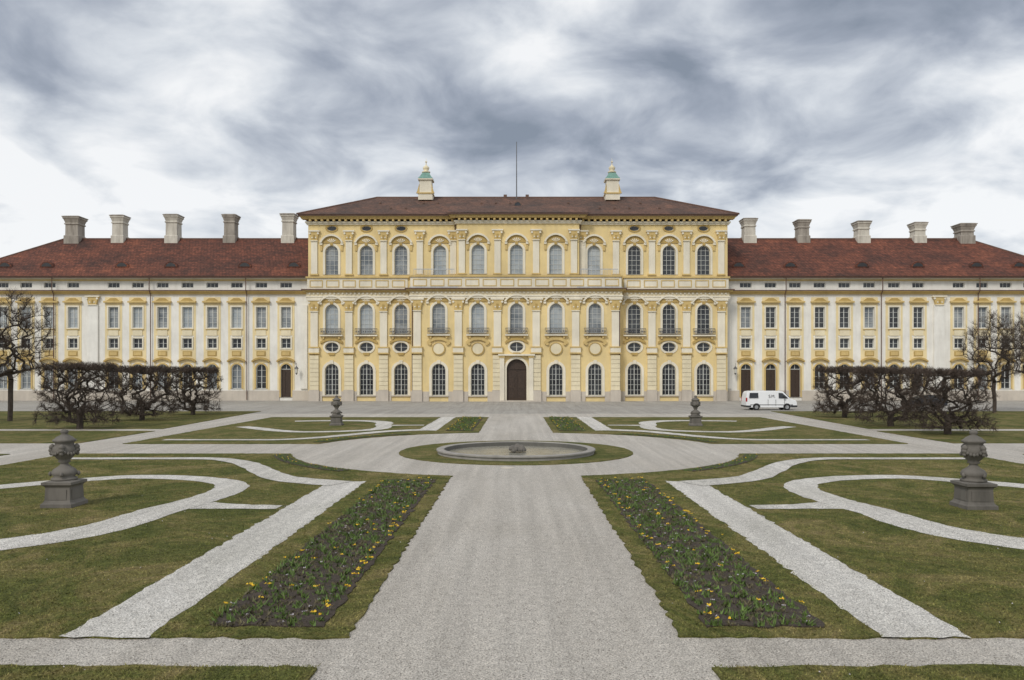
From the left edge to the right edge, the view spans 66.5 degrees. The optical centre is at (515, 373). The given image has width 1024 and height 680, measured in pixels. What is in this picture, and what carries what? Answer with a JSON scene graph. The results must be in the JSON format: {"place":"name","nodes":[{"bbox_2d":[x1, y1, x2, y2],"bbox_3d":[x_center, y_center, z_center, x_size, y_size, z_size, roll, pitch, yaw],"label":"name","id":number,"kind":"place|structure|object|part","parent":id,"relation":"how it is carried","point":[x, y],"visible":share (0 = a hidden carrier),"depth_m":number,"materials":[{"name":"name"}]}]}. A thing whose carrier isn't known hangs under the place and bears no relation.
{"place":"outdoors","nodes":[
{"label":"outdoors","id":0,"kind":"place"},
{"bbox_2d":[0,431,152,442],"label":"lawn","id":1,"kind":"structure","parent":0,"point":[36,436],"depth_m":47.56,"materials":[{"name":"green plant"}]},
{"bbox_2d":[0,411,260,428],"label":"lawn","id":2,"kind":"structure","parent":0,"point":[23,419],"depth_m":62.78,"materials":[{"name":"green plant"}]},
{"bbox_2d":[0,288,59,420],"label":"bare tree","id":3,"kind":"object","parent":2,"relation":"on","point":[9,373],"visible":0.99,"depth_m":61.99,"materials":[{"name":"brown plant"}]},
{"bbox_2d":[31,361,124,428],"bbox_3d":[-29.899,1.430,53.495,4.691,4.769,4.029,0,0,0],"label":"clipped linden","id":4,"kind":"object","parent":2,"relation":"on","point":[81,411],"visible":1,"depth_m":52.85,"materials":[{"name":"brown plant"}]},
{"bbox_2d":[104,364,179,419],"bbox_3d":[-30.184,1.492,63.008,4.631,4.644,4.013,0,0,0],"label":"clipped linden","id":5,"kind":"object","parent":2,"relation":"on","point":[141,407],"visible":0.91,"depth_m":62.41,"materials":[{"name":"brown plant"}]},
{"bbox_2d":[160,365,222,414],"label":"clipped linden","id":6,"kind":"object","parent":2,"relation":"on","point":[183,399],"visible":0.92,"depth_m":70.97,"materials":[{"name":"brown plant"}]},
{"bbox_2d":[0,664,316,679],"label":"lawn","id":7,"kind":"structure","parent":0,"point":[227,672],"depth_m":9.84,"materials":[{"name":"green plant"}]},
{"bbox_2d":[0,453,452,639],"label":"lawn","id":8,"kind":"structure","parent":0,"point":[105,543],"depth_m":17.85,"materials":[{"name":"green plant"}]},
{"bbox_2d":[40,429,87,507],"bbox_3d":[-12.900,2.685,22.300,0.874,2.210,0.874,0,0,0],"label":"stone urn","id":9,"kind":"object","parent":8,"relation":"on","point":[63,486],"visible":1,"depth_m":22.05,"materials":[{"name":"grey stone"}]},
{"bbox_2d":[0,475,249,549],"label":"gravel scroll path","id":10,"kind":"structure","parent":8,"relation":"on","point":[224,487],"depth_m":21.14,"materials":[{"name":"grey gravel"}]},
{"bbox_2d":[72,457,349,485],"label":"gravel scroll path","id":11,"kind":"structure","parent":8,"relation":"on","point":[261,470],"depth_m":30.24,"materials":[{"name":"grey gravel"}]},
{"bbox_2d":[61,481,365,637],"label":"gravel walk","id":12,"kind":"structure","parent":8,"relation":"on","point":[296,509],"depth_m":14.63,"materials":[{"name":"grey gravel"}]},
{"bbox_2d":[189,502,281,508],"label":"gravel scroll path","id":13,"kind":"structure","parent":8,"relation":"on","point":[211,505],"depth_m":22.07,"materials":[{"name":"grey gravel"}]},
{"bbox_2d":[273,454,349,470],"bbox_3d":[-9.038,3.710,33.037,1.261,0.080,7.569,0,0,-36],"label":"border bed","id":14,"kind":"object","parent":8,"relation":"on","point":[285,458],"visible":1,"depth_m":32.40,"materials":[{"name":"green plant"}]},
{"bbox_2d":[209,477,436,627],"bbox_3d":[-3.760,3.681,19.606,1.993,0.188,16.285,0,0,0],"label":"flower bed","id":15,"kind":"object","parent":8,"relation":"on","point":[313,581],"visible":1,"depth_m":15.05,"materials":[{"name":"green plant"}]},
{"bbox_2d":[1,493,1017,634],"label":"dark gravel pebbles","id":16,"kind":"object","parent":8,"relation":"on","point":[698,493],"visible":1,"depth_m":14.87,"materials":[{"name":"grey gravel"}]},
{"bbox_2d":[0,454,1023,679],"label":"grass","id":17,"kind":"structure","parent":8,"relation":"on","point":[341,620],"depth_m":15.48,"materials":[{"name":"green plant"}]},
{"bbox_2d":[123,417,488,443],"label":"lawn","id":18,"kind":"structure","parent":0,"point":[233,431],"depth_m":50.84,"materials":[{"name":"green plant"}]},
{"bbox_2d":[165,429,424,439],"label":"gravel scroll path","id":19,"kind":"structure","parent":18,"relation":"on","point":[309,437],"depth_m":45.87,"materials":[{"name":"white gravel"}]},
{"bbox_2d":[240,420,392,431],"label":"gravel scroll path","id":20,"kind":"structure","parent":18,"relation":"on","point":[379,425],"depth_m":54.50,"materials":[{"name":"white gravel"}]},
{"bbox_2d":[329,395,343,425],"bbox_3d":[-13.100,2.685,57.000,0.874,2.210,0.874,0,0,0],"label":"stone urn","id":21,"kind":"object","parent":18,"relation":"on","point":[336,416],"visible":1,"depth_m":56.70,"materials":[{"name":"grey stone"}]},
{"bbox_2d":[315,433,410,441],"bbox_3d":[-9.052,3.710,45.913,1.226,0.080,7.667,0,0,36],"label":"border bed","id":22,"kind":"object","parent":18,"relation":"on","point":[358,437],"visible":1,"depth_m":45.82,"materials":[{"name":"green plant"}]},
{"bbox_2d":[421,417,454,430],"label":"gravel walk","id":23,"kind":"structure","parent":18,"relation":"on","point":[438,423],"depth_m":58.94,"materials":[{"name":"white gravel"}]},
{"bbox_2d":[446,416,482,430],"bbox_3d":[-3.750,3.682,59.313,1.951,0.187,16.292,0,0,0],"label":"flower bed","id":24,"kind":"object","parent":18,"relation":"on","point":[466,423],"visible":1,"depth_m":57.03,"materials":[{"name":"green plant"}]},
{"bbox_2d":[0,414,1023,679],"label":"gravel parterre paths","id":25,"kind":"structure","parent":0,"point":[542,488],"depth_m":13.55,"materials":[{"name":"grey gravel"}]},
{"bbox_2d":[0,494,1023,679],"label":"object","id":26,"kind":"object","parent":25,"relation":"on","point":[517,627],"visible":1,"depth_m":10.92,"materials":[{"name":"grey gravel"}]},
{"bbox_2d":[0,401,1023,413],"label":"forecourt","id":27,"kind":"structure","parent":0,"point":[486,407],"depth_m":87.61,"materials":[{"name":"grey gravel"}]},
{"bbox_2d":[741,391,796,409],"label":"white van","id":28,"kind":"object","parent":27,"relation":"on","point":[757,400],"visible":1,"depth_m":80.91,"materials":[{"name":"paint"}]},
{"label":"side windows","id":29,"kind":"part","parent":28,"relation":"part of","materials":[{"name":"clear glass"}]},
{"bbox_2d":[997,312,1023,377],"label":"bare tree","id":30,"kind":"object","parent":27,"relation":"on","point":[1021,371],"visible":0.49,"depth_m":79.51,"materials":[{"name":"brown plant"}]},
{"bbox_2d":[0,0,1023,257],"label":"sky","id":31,"kind":"structure","parent":0,"point":[835,114],"materials":[{"name":"grey"}]},
{"bbox_2d":[399,440,632,464],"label":"lawn island","id":32,"kind":"structure","parent":0,"point":[429,452],"depth_m":35.50,"materials":[{"name":"green plant"}]},
{"bbox_2d":[436,441,594,460],"bbox_3d":[0.000,3.559,37.300,7.560,0.442,7.560,0,0,0],"label":"fountain basin","id":33,"kind":"object","parent":32,"relation":"on","point":[515,451],"visible":1,"depth_m":37.15,"materials":[{"name":"stone"}]},
{"bbox_2d":[544,417,907,443],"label":"lawn","id":34,"kind":"structure","parent":0,"point":[797,431],"depth_m":50.84,"materials":[{"name":"green plant"}]},
{"bbox_2d":[549,416,584,430],"bbox_3d":[3.695,3.681,59.322,1.997,0.187,16.253,0,0,0],"label":"flower bed","id":35,"kind":"object","parent":34,"relation":"on","point":[565,423],"visible":1,"depth_m":57.53,"materials":[{"name":"green plant"}]},
{"bbox_2d":[577,417,610,430],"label":"gravel walk","id":36,"kind":"structure","parent":34,"relation":"on","point":[594,424],"depth_m":58.94,"materials":[{"name":"white gravel"}]},
{"bbox_2d":[618,433,716,441],"bbox_3d":[9.015,3.710,45.989,1.254,0.080,7.638,0,0,-36],"label":"border bed","id":37,"kind":"object","parent":34,"relation":"on","point":[673,437],"visible":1,"depth_m":45.81,"materials":[{"name":"green plant"}]},
{"bbox_2d":[688,395,702,425],"bbox_3d":[13.000,2.685,56.500,0.874,2.210,0.874,0,0,0],"label":"stone urn","id":38,"kind":"object","parent":34,"relation":"on","point":[695,417],"visible":1,"depth_m":56.21,"materials":[{"name":"grey stone"}]},
{"bbox_2d":[639,420,790,431],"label":"gravel scroll path","id":39,"kind":"structure","parent":34,"relation":"on","point":[651,425],"depth_m":54.50,"materials":[{"name":"white gravel"}]},
{"bbox_2d":[606,429,866,439],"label":"gravel scroll path","id":40,"kind":"structure","parent":34,"relation":"on","point":[722,437],"depth_m":45.87,"materials":[{"name":"white gravel"}]},
{"bbox_2d":[581,453,1023,639],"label":"lawn","id":41,"kind":"structure","parent":0,"point":[653,564],"depth_m":17.85,"materials":[{"name":"green plant"}]},
{"bbox_2d":[11,493,1019,634],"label":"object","id":42,"kind":"object","parent":41,"relation":"on","point":[688,494],"visible":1,"depth_m":14.99,"materials":[{"name":"grey gravel"}]},
{"bbox_2d":[595,476,824,628],"bbox_3d":[3.714,3.680,19.636,1.996,0.189,16.287,0,0,0],"label":"flower bed","id":43,"kind":"object","parent":41,"relation":"on","point":[718,581],"visible":1,"depth_m":15.02,"materials":[{"name":"green plant"}]},
{"bbox_2d":[682,454,757,470],"bbox_3d":[8.983,3.710,33.003,1.229,0.080,7.894,0,0,35],"label":"border bed","id":44,"kind":"object","parent":41,"relation":"on","point":[746,458],"visible":1,"depth_m":32.41,"materials":[{"name":"green plant"}]},
{"bbox_2d":[750,502,842,508],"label":"gravel scroll path","id":45,"kind":"structure","parent":41,"relation":"on","point":[819,505],"depth_m":22.07,"materials":[{"name":"grey gravel"}]},
{"bbox_2d":[666,481,970,637],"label":"gravel walk","id":46,"kind":"structure","parent":41,"relation":"on","point":[735,511],"depth_m":14.56,"materials":[{"name":"grey gravel"}]},
{"bbox_2d":[681,457,964,485],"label":"gravel scroll path","id":47,"kind":"structure","parent":41,"relation":"on","point":[770,470],"depth_m":30.24,"materials":[{"name":"grey gravel"}]},
{"bbox_2d":[784,475,1023,548],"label":"gravel scroll path","id":48,"kind":"structure","parent":41,"relation":"on","point":[806,488],"depth_m":21.30,"materials":[{"name":"grey gravel"}]},
{"bbox_2d":[949,430,998,509],"bbox_3d":[12.900,2.685,22.000,0.874,2.210,0.874,0,0,0],"label":"stone urn","id":49,"kind":"object","parent":41,"relation":"on","point":[973,488],"visible":1,"depth_m":21.73,"materials":[{"name":"grey stone"}]},
{"bbox_2d":[712,664,1023,679],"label":"lawn","id":50,"kind":"structure","parent":0,"point":[786,675],"depth_m":9.84,"materials":[{"name":"green plant"}]},
{"bbox_2d":[771,411,1023,428],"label":"lawn","id":51,"kind":"structure","parent":0,"point":[1011,420],"depth_m":64.14,"materials":[{"name":"green plant"}]},
{"bbox_2d":[812,365,877,417],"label":"clipped linden","id":52,"kind":"object","parent":51,"relation":"on","point":[844,371],"visible":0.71,"depth_m":66.62,"materials":[{"name":"brown plant"}]},
{"bbox_2d":[849,365,933,426],"bbox_3d":[26.799,1.568,55.804,4.691,4.491,4.029,0,0,0],"label":"clipped linden","id":53,"kind":"object","parent":51,"relation":"on","point":[884,371],"visible":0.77,"depth_m":55.40,"materials":[{"name":"brown plant"}]},
{"bbox_2d":[956,310,1023,411],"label":"bare tree","id":54,"kind":"object","parent":51,"relation":"on","point":[1002,354],"visible":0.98,"depth_m":75.59,"materials":[{"name":"brown plant"}]},
{"bbox_2d":[908,395,947,407],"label":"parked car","id":55,"kind":"object","parent":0,"point":[936,399],"visible":0.07,"depth_m":85.20,"materials":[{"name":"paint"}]},
{"bbox_2d":[878,431,1023,442],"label":"lawn","id":56,"kind":"structure","parent":0,"point":[994,437],"depth_m":47.56,"materials":[{"name":"green plant"}]},
{"bbox_2d":[898,367,1000,433],"bbox_3d":[26.884,1.654,48.592,4.631,4.319,4.013,0,0,0],"label":"clipped linden","id":57,"kind":"object","parent":56,"relation":"on","point":[948,418],"visible":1,"depth_m":47.85,"materials":[{"name":"brown plant"}]},
{"label":"ground","id":58,"kind":"structure","parent":0,"visible":0},
{"bbox_2d":[0,142,1023,401],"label":"baroque palace","id":59,"kind":"structure","parent":58,"relation":"on","point":[426,294],"depth_m":109.67,"materials":[{"name":"paint"}]},
{"bbox_2d":[0,283,291,388],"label":"wing window frames","id":60,"kind":"structure","parent":59,"relation":"in","point":[74,312],"depth_m":110.42,"materials":[{"name":"paint"}]},
{"bbox_2d":[0,283,291,387],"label":"wing windows dark","id":61,"kind":"structure","parent":59,"relation":"in","point":[212,342],"depth_m":110.50,"materials":[{"name":"black glass"}]},
{"bbox_2d":[281,369,290,396],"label":"wing doors","id":62,"kind":"structure","parent":59,"relation":"in","point":[285,373],"depth_m":110.34,"materials":[{"name":"brown wood"}]},
{"bbox_2d":[507,359,525,399],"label":"entrance door","id":63,"kind":"structure","parent":59,"relation":"in","point":[516,368],"depth_m":106.84,"materials":[{"name":"brown wood"}]},
{"bbox_2d":[326,227,708,394],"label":"window","id":64,"kind":"structure","parent":59,"relation":"in","point":[633,266],"depth_m":108.34,"materials":[{"name":"black glass"}]},
{"bbox_2d":[325,226,709,394],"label":"window frames","id":65,"kind":"structure","parent":59,"relation":"in","point":[480,254],"depth_m":108.26,"materials":[{"name":"paint"}]},
{"bbox_2d":[741,369,799,396],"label":"wing doors","id":66,"kind":"structure","parent":59,"relation":"in","point":[745,373],"depth_m":110.34,"materials":[{"name":"brown wood"}]},
{"bbox_2d":[740,283,1023,388],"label":"wing window frames","id":67,"kind":"structure","parent":59,"relation":"in","point":[745,312],"depth_m":110.42,"materials":[{"name":"paint"}]},
{"bbox_2d":[740,283,1023,387],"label":"wing windows dark","id":68,"kind":"structure","parent":59,"relation":"in","point":[769,321],"depth_m":110.50,"materials":[{"name":"black glass"}]}
]}

